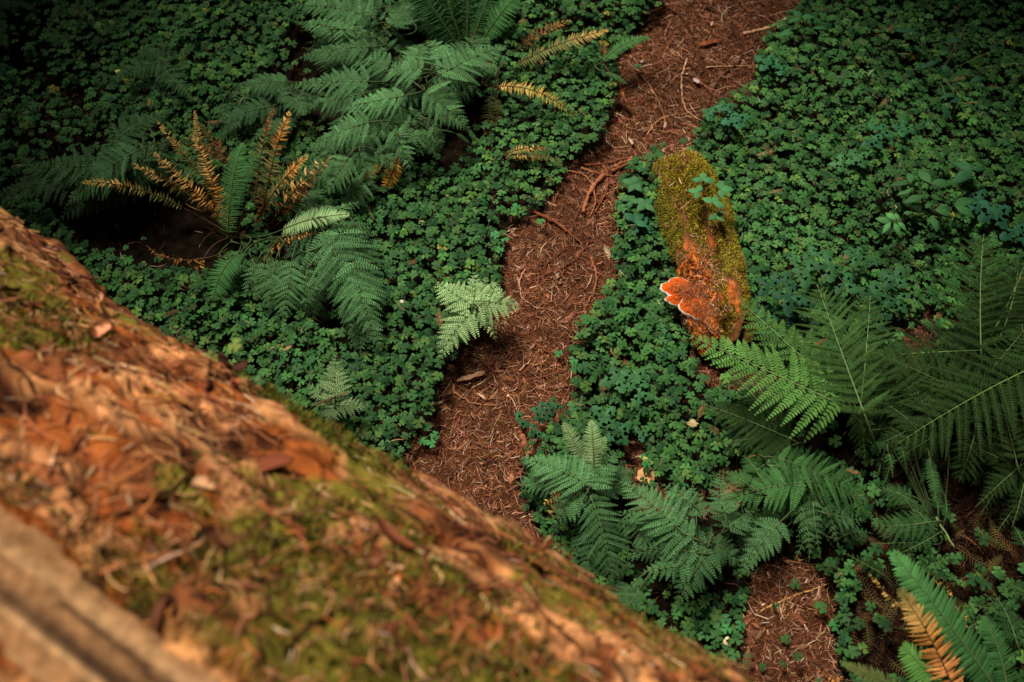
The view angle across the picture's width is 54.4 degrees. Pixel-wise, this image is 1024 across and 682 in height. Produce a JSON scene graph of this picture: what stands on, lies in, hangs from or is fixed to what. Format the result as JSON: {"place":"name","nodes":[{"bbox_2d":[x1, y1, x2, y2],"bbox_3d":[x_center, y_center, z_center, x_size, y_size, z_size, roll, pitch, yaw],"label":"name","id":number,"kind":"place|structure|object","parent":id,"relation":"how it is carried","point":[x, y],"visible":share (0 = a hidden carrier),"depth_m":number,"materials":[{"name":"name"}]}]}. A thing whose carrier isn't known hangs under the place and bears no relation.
{"place":"outdoors","nodes":[
{"label":"outdoors","id":0,"kind":"place"},
{"bbox_2d":[0,0,1023,681],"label":"ground","id":1,"kind":"structure","parent":0,"point":[182,234],"depth_m":4.73,"materials":[{"name":"green plant"}]},
{"bbox_2d":[0,0,33,49],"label":"lace fern","id":2,"kind":"object","parent":1,"relation":"on","point":[9,8],"visible":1,"depth_m":5.17,"materials":[{"name":"green plant"}]},
{"bbox_2d":[0,111,178,224],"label":"lace fern","id":3,"kind":"object","parent":1,"relation":"on","point":[126,153],"visible":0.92,"depth_m":4.58,"materials":[{"name":"green plant"}]},
{"bbox_2d":[112,42,193,102],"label":"lace fern","id":4,"kind":"object","parent":1,"relation":"on","point":[152,53],"visible":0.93,"depth_m":4.99,"materials":[{"name":"green plant"}]},
{"bbox_2d":[81,107,349,304],"bbox_3d":[-1.264,-0.635,4.487,0.904,0.442,0.975,-40,68,-20],"label":"sword fern","id":5,"kind":"object","parent":1,"relation":"on","point":[225,217],"visible":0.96,"depth_m":4.50,"materials":[{"name":"green plant"}]},
{"bbox_2d":[213,72,323,146],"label":"wood fern","id":6,"kind":"object","parent":1,"relation":"on","point":[277,88],"visible":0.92,"depth_m":4.89,"materials":[{"name":"green plant"}]},
{"bbox_2d":[234,187,389,356],"bbox_3d":[-0.753,-0.363,4.379,0.816,0.372,0.738,28,64,15],"label":"wood fern","id":7,"kind":"object","parent":1,"relation":"on","point":[342,243],"visible":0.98,"depth_m":4.28,"materials":[{"name":"green plant"}]},
{"bbox_2d":[0,0,663,468],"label":"clover carpet","id":8,"kind":"object","parent":1,"relation":"on","point":[114,28],"visible":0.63,"depth_m":4.79,"materials":[{"name":"green plant"}]},
{"bbox_2d":[306,353,368,421],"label":"lace fern","id":9,"kind":"object","parent":1,"relation":"on","point":[330,398],"visible":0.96,"depth_m":4.02,"materials":[{"name":"green plant"}]},
{"bbox_2d":[295,142,403,214],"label":"wood fern","id":10,"kind":"object","parent":1,"relation":"on","point":[351,188],"visible":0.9,"depth_m":4.60,"materials":[{"name":"green plant"}]},
{"bbox_2d":[292,0,423,63],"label":"wood fern","id":11,"kind":"object","parent":1,"relation":"on","point":[347,31],"visible":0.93,"depth_m":5.06,"materials":[{"name":"green plant"}]},
{"bbox_2d":[287,21,435,128],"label":"wood fern","id":12,"kind":"object","parent":1,"relation":"on","point":[380,103],"visible":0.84,"depth_m":4.86,"materials":[{"name":"green plant"}]},
{"bbox_2d":[0,207,754,681],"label":"fallen log","id":13,"kind":"object","parent":1,"relation":"on","point":[64,617],"visible":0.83,"depth_m":2.01,"materials":[{"name":"brown wood"}]},
{"bbox_2d":[204,338,264,386],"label":"clover plant","id":14,"kind":"object","parent":13,"relation":"on","point":[236,347],"visible":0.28,"depth_m":2.79,"materials":[{"name":"green plant"}]},
{"bbox_2d":[0,212,758,681],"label":"bark litter","id":15,"kind":"object","parent":13,"relation":"on","point":[266,460],"visible":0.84,"depth_m":2.09,"materials":[{"name":"brown wood"}]},
{"bbox_2d":[305,108,479,178],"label":"wood fern","id":16,"kind":"object","parent":1,"relation":"on","point":[390,133],"visible":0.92,"depth_m":4.69,"materials":[{"name":"green plant"}]},
{"bbox_2d":[397,35,508,130],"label":"wood fern","id":17,"kind":"object","parent":1,"relation":"on","point":[460,64],"visible":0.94,"depth_m":4.82,"materials":[{"name":"green plant"}]},
{"bbox_2d":[387,0,519,49],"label":"sword fern","id":18,"kind":"object","parent":1,"relation":"on","point":[448,32],"visible":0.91,"depth_m":5.08,"materials":[{"name":"green plant"}]},
{"bbox_2d":[434,272,521,361],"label":"lace fern","id":19,"kind":"object","parent":1,"relation":"on","point":[476,290],"visible":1,"depth_m":4.18,"materials":[{"name":"green plant"}]},
{"bbox_2d":[491,230,509,252],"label":"clover plant","id":20,"kind":"object","parent":1,"relation":"on","point":[498,250],"visible":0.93,"depth_m":4.57,"materials":[{"name":"green plant"}]},
{"bbox_2d":[0,0,1022,673],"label":"fallen needles","id":21,"kind":"object","parent":1,"relation":"on","point":[616,248],"visible":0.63,"depth_m":4.59,"materials":[{"name":"brown plant"}]},
{"bbox_2d":[510,203,519,219],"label":"clover plant","id":22,"kind":"object","parent":1,"relation":"on","point":[514,208],"visible":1,"depth_m":4.66,"materials":[{"name":"green plant"}]},
{"bbox_2d":[502,145,559,162],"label":"sword fern","id":23,"kind":"object","parent":1,"relation":"on","point":[538,157],"visible":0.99,"depth_m":4.76,"materials":[{"name":"plant"}]},
{"bbox_2d":[480,20,607,135],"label":"sword fern","id":24,"kind":"object","parent":1,"relation":"on","point":[563,45],"visible":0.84,"depth_m":5.00,"materials":[{"name":"plant"}]},
{"bbox_2d":[554,350,578,363],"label":"clover plant","id":25,"kind":"object","parent":1,"relation":"on","point":[572,361],"visible":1,"depth_m":4.27,"materials":[{"name":"green plant"}]},
{"bbox_2d":[516,420,637,580],"bbox_3d":[0.325,0.588,3.847,0.462,0.372,0.606,-33,65,-18],"label":"wood fern","id":26,"kind":"object","parent":1,"relation":"on","point":[577,491],"visible":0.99,"depth_m":3.79,"materials":[{"name":"green plant"}]},
{"bbox_2d":[571,405,616,435],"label":"lobed plant","id":27,"kind":"object","parent":1,"relation":"on","point":[599,413],"visible":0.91,"depth_m":4.05,"materials":[{"name":"green plant"}]},
{"bbox_2d":[587,35,649,107],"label":"sword fern","id":28,"kind":"object","parent":1,"relation":"on","point":[615,50],"visible":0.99,"depth_m":5.03,"materials":[{"name":"green plant"}]},
{"bbox_2d":[601,422,647,444],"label":"lobed plant","id":29,"kind":"object","parent":1,"relation":"on","point":[624,427],"visible":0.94,"depth_m":4.04,"materials":[{"name":"green plant"}]},
{"bbox_2d":[599,366,653,406],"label":"lobed plant","id":30,"kind":"object","parent":1,"relation":"on","point":[624,375],"visible":0.93,"depth_m":4.13,"materials":[{"name":"green plant"}]},
{"bbox_2d":[616,175,654,210],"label":"plant","id":31,"kind":"object","parent":1,"relation":"on","point":[633,183],"visible":0.94,"depth_m":4.63,"materials":[{"name":"green plant"}]},
{"bbox_2d":[623,213,650,233],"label":"plant","id":32,"kind":"object","parent":1,"relation":"on","point":[640,220],"visible":1,"depth_m":4.57,"materials":[{"name":"green plant"}]},
{"bbox_2d":[639,453,651,467],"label":"clover plant","id":33,"kind":"object","parent":1,"relation":"on","point":[647,463],"visible":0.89,"depth_m":4.03,"materials":[{"name":"green plant"}]},
{"bbox_2d":[667,473,688,495],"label":"clover plant","id":34,"kind":"object","parent":1,"relation":"on","point":[681,485],"visible":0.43,"depth_m":3.98,"materials":[{"name":"green plant"}]},
{"bbox_2d":[611,471,766,612],"bbox_3d":[0.687,0.754,3.771,0.651,0.305,0.570,0,60,0],"label":"wood fern","id":35,"kind":"object","parent":1,"relation":"on","point":[689,550],"visible":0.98,"depth_m":3.71,"materials":[{"name":"green plant"}]},
{"bbox_2d":[651,150,759,355],"bbox_3d":[0.866,-0.453,4.497,0.372,0.301,1.114,-7,60,-4],"label":"mossy log","id":36,"kind":"object","parent":1,"relation":"on","point":[684,237],"visible":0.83,"depth_m":4.44,"materials":[{"name":"green plant"}]},
{"bbox_2d":[664,294,685,307],"bbox_3d":[0.721,-0.173,4.325,0.119,0.062,0.068,0,60,0],"label":"bracket fungus","id":37,"kind":"object","parent":36,"relation":"on","point":[672,300],"visible":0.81,"depth_m":4.31},
{"bbox_2d":[660,277,691,295],"bbox_3d":[0.723,-0.229,4.358,0.152,0.062,0.109,0,60,0],"label":"bracket fungus","id":38,"kind":"object","parent":36,"relation":"on","point":[666,288],"visible":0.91,"depth_m":4.34},
{"bbox_2d":[678,296,706,320],"bbox_3d":[0.788,-0.139,4.271,0.148,0.062,0.108,31,65,17],"label":"bracket fungus","id":39,"kind":"object","parent":36,"relation":"on","point":[682,308],"visible":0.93,"depth_m":4.25},
{"bbox_2d":[652,149,752,350],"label":"log litter","id":40,"kind":"object","parent":36,"relation":"on","point":[708,285],"visible":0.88,"depth_m":4.33,"materials":[{"name":"brown plant"}]},
{"bbox_2d":[670,274,716,324],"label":"fungus dust","id":41,"kind":"object","parent":40,"relation":"on","point":[691,292],"visible":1,"depth_m":4.27,"materials":[{"name":"orange"}]},
{"bbox_2d":[688,172,733,220],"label":"broadleaf plant","id":42,"kind":"object","parent":1,"relation":"on","point":[721,192],"visible":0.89,"depth_m":4.38,"materials":[{"name":"green plant"}]},
{"bbox_2d":[703,103,749,128],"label":"lobed plant","id":43,"kind":"object","parent":1,"relation":"on","point":[733,115],"visible":0.96,"depth_m":4.87,"materials":[{"name":"green plant"}]},
{"bbox_2d":[720,614,745,633],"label":"clover plant","id":44,"kind":"object","parent":1,"relation":"on","point":[726,626],"visible":1,"depth_m":3.69,"materials":[{"name":"green plant"}]},
{"bbox_2d":[701,371,805,466],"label":"lady fern","id":45,"kind":"object","parent":1,"relation":"on","point":[765,432],"visible":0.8,"depth_m":4.00,"materials":[{"name":"green plant"}]},
{"bbox_2d":[520,0,1023,681],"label":"clover carpet","id":46,"kind":"object","parent":1,"relation":"on","point":[754,210],"visible":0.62,"depth_m":4.60,"materials":[{"name":"green plant"}]},
{"bbox_2d":[686,419,698,427],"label":"dead leaf","id":47,"kind":"object","parent":46,"relation":"on","point":[693,423],"visible":1,"depth_m":4.07,"materials":[{"name":"plant"}]},
{"bbox_2d":[754,55,790,75],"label":"lobed plant","id":48,"kind":"object","parent":1,"relation":"on","point":[774,64],"visible":1,"depth_m":5.05,"materials":[{"name":"green plant"}]},
{"bbox_2d":[754,304,800,342],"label":"lobed plant","id":49,"kind":"object","parent":1,"relation":"on","point":[792,319],"visible":0.45,"depth_m":4.34,"materials":[{"name":"green plant"}]},
{"bbox_2d":[683,298,875,461],"bbox_3d":[1.110,0.165,4.049,0.851,0.409,0.589,34,66,18],"label":"lady fern","id":50,"kind":"object","parent":1,"relation":"on","point":[804,377],"visible":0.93,"depth_m":3.88,"materials":[{"name":"green plant"}]},
{"bbox_2d":[757,272,816,317],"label":"lobed plant","id":51,"kind":"object","parent":1,"relation":"on","point":[798,301],"visible":0.96,"depth_m":4.29,"materials":[{"name":"green plant"}]},
{"bbox_2d":[719,444,872,580],"bbox_3d":[1.089,0.653,3.821,0.620,0.326,0.550,0,60,0],"label":"lady fern","id":52,"kind":"object","parent":1,"relation":"on","point":[790,477],"visible":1,"depth_m":3.78,"materials":[{"name":"green plant"}]},
{"bbox_2d":[777,10,825,36],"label":"broadleaf plant","id":53,"kind":"object","parent":1,"relation":"on","point":[797,14],"visible":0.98,"depth_m":5.13,"materials":[{"name":"green plant"}]},
{"bbox_2d":[791,245,870,293],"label":"lobed plant","id":54,"kind":"object","parent":1,"relation":"on","point":[811,264],"visible":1,"depth_m":4.37,"materials":[{"name":"green plant"}]},
{"bbox_2d":[789,285,905,471],"bbox_3d":[1.355,0.124,4.019,0.536,0.502,0.709,0,60,0],"label":"lady fern","id":55,"kind":"object","parent":1,"relation":"on","point":[862,358],"visible":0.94,"depth_m":3.88,"materials":[{"name":"green plant"}]},
{"bbox_2d":[829,149,868,171],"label":"lobed plant","id":56,"kind":"object","parent":1,"relation":"on","point":[850,161],"visible":1,"depth_m":4.73,"materials":[{"name":"green plant"}]},
{"bbox_2d":[840,572,861,596],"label":"clover plant","id":57,"kind":"object","parent":1,"relation":"on","point":[851,579],"visible":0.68,"depth_m":3.76,"materials":[{"name":"green plant"}]},
{"bbox_2d":[856,267,910,330],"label":"lobed plant","id":58,"kind":"object","parent":1,"relation":"on","point":[887,300],"visible":0.94,"depth_m":4.33,"materials":[{"name":"green plant"}]},
{"bbox_2d":[862,120,912,148],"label":"lobed plant","id":59,"kind":"object","parent":1,"relation":"on","point":[876,136],"visible":0.98,"depth_m":4.82,"materials":[{"name":"green plant"}]},
{"bbox_2d":[875,211,910,237],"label":"broadleaf plant","id":60,"kind":"object","parent":1,"relation":"on","point":[887,222],"visible":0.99,"depth_m":4.46,"materials":[{"name":"green plant"}]},
{"bbox_2d":[845,544,951,598],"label":"lace fern","id":61,"kind":"object","parent":1,"relation":"on","point":[879,571],"visible":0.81,"depth_m":3.73,"materials":[{"name":"green plant"}]},
{"bbox_2d":[872,437,952,554],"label":"lady fern","id":62,"kind":"object","parent":1,"relation":"on","point":[930,522],"visible":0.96,"depth_m":3.84,"materials":[{"name":"green plant"}]},
{"bbox_2d":[935,517,954,546],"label":"grass stem","id":63,"kind":"object","parent":62,"relation":"in","point":[944,530],"visible":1,"depth_m":3.75,"materials":[{"name":"green plant"}]},
{"bbox_2d":[818,549,1016,681],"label":"sword fern","id":64,"kind":"object","parent":1,"relation":"on","point":[925,595],"visible":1,"depth_m":3.35,"materials":[{"name":"green plant"}]},
{"bbox_2d":[891,171,951,203],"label":"broadleaf plant","id":65,"kind":"object","parent":1,"relation":"on","point":[925,177],"visible":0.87,"depth_m":4.54,"materials":[{"name":"green plant"}]},
{"bbox_2d":[857,354,998,486],"bbox_3d":[1.696,0.282,4.057,0.563,0.314,0.594,17,61,10],"label":"lady fern","id":66,"kind":"object","parent":1,"relation":"on","point":[971,461],"visible":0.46,"depth_m":3.96,"materials":[{"name":"green plant"}]},
{"bbox_2d":[838,355,1023,680],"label":"shade litter","id":67,"kind":"object","parent":1,"relation":"on","point":[885,555],"visible":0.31,"depth_m":3.87,"materials":[{"name":"brown soil"}]},
{"bbox_2d":[866,316,1023,466],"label":"lady fern","id":68,"kind":"object","parent":1,"relation":"on","point":[1012,369],"visible":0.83,"depth_m":3.92,"materials":[{"name":"green plant"}]},
{"bbox_2d":[895,23,998,119],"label":"broadleaf plant","id":69,"kind":"object","parent":1,"relation":"on","point":[947,69],"visible":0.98,"depth_m":4.99,"materials":[{"name":"green plant"}]},
{"bbox_2d":[925,195,974,230],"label":"broadleaf plant","id":70,"kind":"object","parent":1,"relation":"on","point":[961,204],"visible":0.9,"depth_m":4.49,"materials":[{"name":"green plant"}]},
{"bbox_2d":[952,162,984,184],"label":"broadleaf plant","id":71,"kind":"object","parent":1,"relation":"on","point":[964,174],"visible":0.99,"depth_m":4.55,"materials":[{"name":"green plant"}]},
{"bbox_2d":[929,235,1023,393],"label":"lady fern","id":72,"kind":"object","parent":1,"relation":"on","point":[1012,326],"visible":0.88,"depth_m":4.06,"materials":[{"name":"green plant"}]},
{"bbox_2d":[960,395,1023,532],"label":"lady fern","id":73,"kind":"object","parent":1,"relation":"on","point":[1002,453],"visible":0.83,"depth_m":3.88,"materials":[{"name":"green plant"}]},
{"bbox_2d":[962,189,1023,243],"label":"lobed plant","id":74,"kind":"object","parent":1,"relation":"on","point":[983,217],"visible":0.97,"depth_m":4.54,"materials":[{"name":"green plant"}]},
{"bbox_2d":[967,528,1023,655],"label":"lace fern","id":75,"kind":"object","parent":1,"relation":"on","point":[1004,613],"visible":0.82,"depth_m":3.62,"materials":[{"name":"green plant"}]},
{"bbox_2d":[403,0,1009,681],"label":"path","id":76,"kind":"structure","parent":0,"point":[513,424],"depth_m":4.39,"materials":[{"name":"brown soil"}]},
{"bbox_2d":[418,423,439,447],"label":"clover plant","id":77,"kind":"object","parent":76,"relation":"on","point":[426,425],"visible":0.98,"depth_m":4.09,"materials":[{"name":"green plant"}]},
{"bbox_2d":[457,371,484,381],"bbox_3d":[-0.175,0.151,4.253,0.124,0.011,0.028,-19,62,-10],"label":"bark strip","id":78,"kind":"object","parent":76,"relation":"on","point":[470,377],"visible":1,"depth_m":4.25,"materials":[{"name":"brown wood"}]},
{"bbox_2d":[454,391,513,405],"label":"twig","id":79,"kind":"object","parent":76,"relation":"on","point":[456,393],"visible":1,"depth_m":4.22,"materials":[{"name":"brown wood"}]},
{"bbox_2d":[514,410,530,428],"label":"lobed plant","id":80,"kind":"object","parent":76,"relation":"on","point":[519,415],"visible":1,"depth_m":4.11,"materials":[{"name":"green plant"}]},
{"bbox_2d":[517,429,533,458],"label":"branch","id":81,"kind":"object","parent":76,"relation":"on","point":[522,437],"visible":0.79,"depth_m":4.11,"materials":[{"name":"brown wood"}]},
{"bbox_2d":[519,269,554,308],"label":"twig","id":82,"kind":"object","parent":76,"relation":"on","point":[523,298],"visible":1,"depth_m":4.47,"materials":[{"name":"brown wood"}]},
{"bbox_2d":[528,396,563,438],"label":"lobed plant","id":83,"kind":"object","parent":76,"relation":"on","point":[551,406],"visible":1,"depth_m":4.09,"materials":[{"name":"green plant"}]},
{"bbox_2d":[535,342,569,381],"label":"twig","id":84,"kind":"object","parent":76,"relation":"on","point":[544,350],"visible":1,"depth_m":4.33,"materials":[{"name":"brown wood"}]},
{"bbox_2d":[532,210,579,241],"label":"branch","id":85,"kind":"object","parent":76,"relation":"on","point":[547,218],"visible":1,"depth_m":4.67,"materials":[{"name":"brown wood"}]},
{"bbox_2d":[530,242,589,273],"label":"twig","id":86,"kind":"object","parent":76,"relation":"on","point":[581,251],"visible":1,"depth_m":4.58,"materials":[{"name":"brown wood"}]},
{"bbox_2d":[568,170,595,216],"bbox_3d":[0.356,-0.719,4.767,0.092,0.020,0.294,-17,61,-10],"label":"tree root","id":87,"kind":"object","parent":76,"relation":"on","point":[581,173],"visible":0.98,"depth_m":4.80,"materials":[{"name":"brown wood"}]},
{"bbox_2d":[585,257,597,307],"bbox_3d":[0.364,-0.264,4.515,0.047,0.018,0.284,6,60,3],"label":"tree root","id":88,"kind":"object","parent":76,"relation":"on","point":[593,265],"visible":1,"depth_m":4.53,"materials":[{"name":"brown wood"}]},
{"bbox_2d":[581,174,604,213],"bbox_3d":[0.381,-0.712,4.768,0.041,0.034,0.257,23,63,13],"label":"tree root","id":89,"kind":"object","parent":76,"relation":"on","point":[600,178],"visible":1,"depth_m":4.76,"materials":[{"name":"brown wood"}]},
{"bbox_2d":[581,167,618,176],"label":"tree root","id":90,"kind":"object","parent":76,"relation":"on","point":[583,168],"visible":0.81,"depth_m":4.82,"materials":[{"name":"brown wood"}]},
{"bbox_2d":[594,164,608,212],"bbox_3d":[0.439,-0.731,4.792,0.049,0.025,0.306,8,60,5],"label":"tree root","id":91,"kind":"object","parent":76,"relation":"on","point":[606,173],"visible":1,"depth_m":4.80,"materials":[{"name":"brown wood"}]},
{"bbox_2d":[573,157,631,165],"bbox_3d":[0.470,-0.878,4.880,0.344,0.039,0.038,-7,60,-4],"label":"tree root","id":92,"kind":"object","parent":76,"relation":"on","point":[576,162],"visible":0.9,"depth_m":4.86,"materials":[{"name":"brown wood"}]},
{"bbox_2d":[611,161,652,172],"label":"tree root","id":93,"kind":"object","parent":76,"relation":"on","point":[617,168],"visible":0.42,"depth_m":4.86,"materials":[{"name":"brown wood"}]},
{"bbox_2d":[613,158,652,167],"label":"tree root","id":94,"kind":"object","parent":76,"relation":"on","point":[619,164],"visible":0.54,"depth_m":4.87,"materials":[{"name":"brown wood"}]},
{"bbox_2d":[637,467,654,483],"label":"dead leaf","id":95,"kind":"object","parent":76,"relation":"on","point":[640,474],"visible":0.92,"depth_m":4.03,"materials":[{"name":"plant"}]},
{"bbox_2d":[626,60,666,127],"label":"twig","id":96,"kind":"object","parent":76,"relation":"on","point":[628,62],"visible":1,"depth_m":5.16,"materials":[{"name":"brown wood"}]},
{"bbox_2d":[646,110,702,135],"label":"twig","id":97,"kind":"object","parent":76,"relation":"on","point":[647,134],"visible":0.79,"depth_m":5.08,"materials":[{"name":"brown wood"}]},
{"bbox_2d":[663,6,695,69],"bbox_3d":[0.925,-1.633,5.318,0.096,0.024,0.475,-12,61,-7],"label":"tree root","id":98,"kind":"object","parent":76,"relation":"on","point":[679,15],"visible":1,"depth_m":5.36,"materials":[{"name":"brown wood"}]},
{"bbox_2d":[680,58,701,120],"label":"twig","id":99,"kind":"object","parent":76,"relation":"on","point":[686,60],"visible":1,"depth_m":5.17,"materials":[{"name":"brown wood"}]},
{"bbox_2d":[698,39,721,46],"bbox_3d":[1.055,-1.590,5.294,0.131,0.011,0.031,-15,61,-8],"label":"bark strip","id":100,"kind":"object","parent":76,"relation":"on","point":[710,41],"visible":1,"depth_m":5.29,"materials":[{"name":"brown wood"}]},
{"bbox_2d":[700,5,742,143],"bbox_3d":[1.100,-1.407,5.220,0.217,0.045,0.961,5,60,3],"label":"tree root","id":101,"kind":"object","parent":76,"relation":"on","point":[737,39],"visible":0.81,"depth_m":5.29,"materials":[{"name":"brown wood"}]},
{"bbox_2d":[698,71,751,84],"bbox_3d":[1.114,-1.371,5.199,0.303,0.017,0.019,-15,61,-8],"label":"tree root","id":102,"kind":"object","parent":76,"relation":"on","point":[723,79],"visible":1,"depth_m":5.20,"materials":[{"name":"brown wood"}]},
{"bbox_2d":[742,18,785,35],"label":"branch","id":103,"kind":"object","parent":76,"relation":"on","point":[763,29],"visible":0.6,"depth_m":5.36,"materials":[{"name":"brown wood"}]},
{"bbox_2d":[760,583,830,611],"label":"twig","id":104,"kind":"object","parent":76,"relation":"on","point":[763,609],"visible":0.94,"depth_m":3.78,"materials":[{"name":"brown wood"}]},
{"bbox_2d":[828,619,840,630],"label":"clover plant","id":105,"kind":"object","parent":76,"relation":"on","point":[833,625],"visible":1,"depth_m":3.69,"materials":[{"name":"green plant"}]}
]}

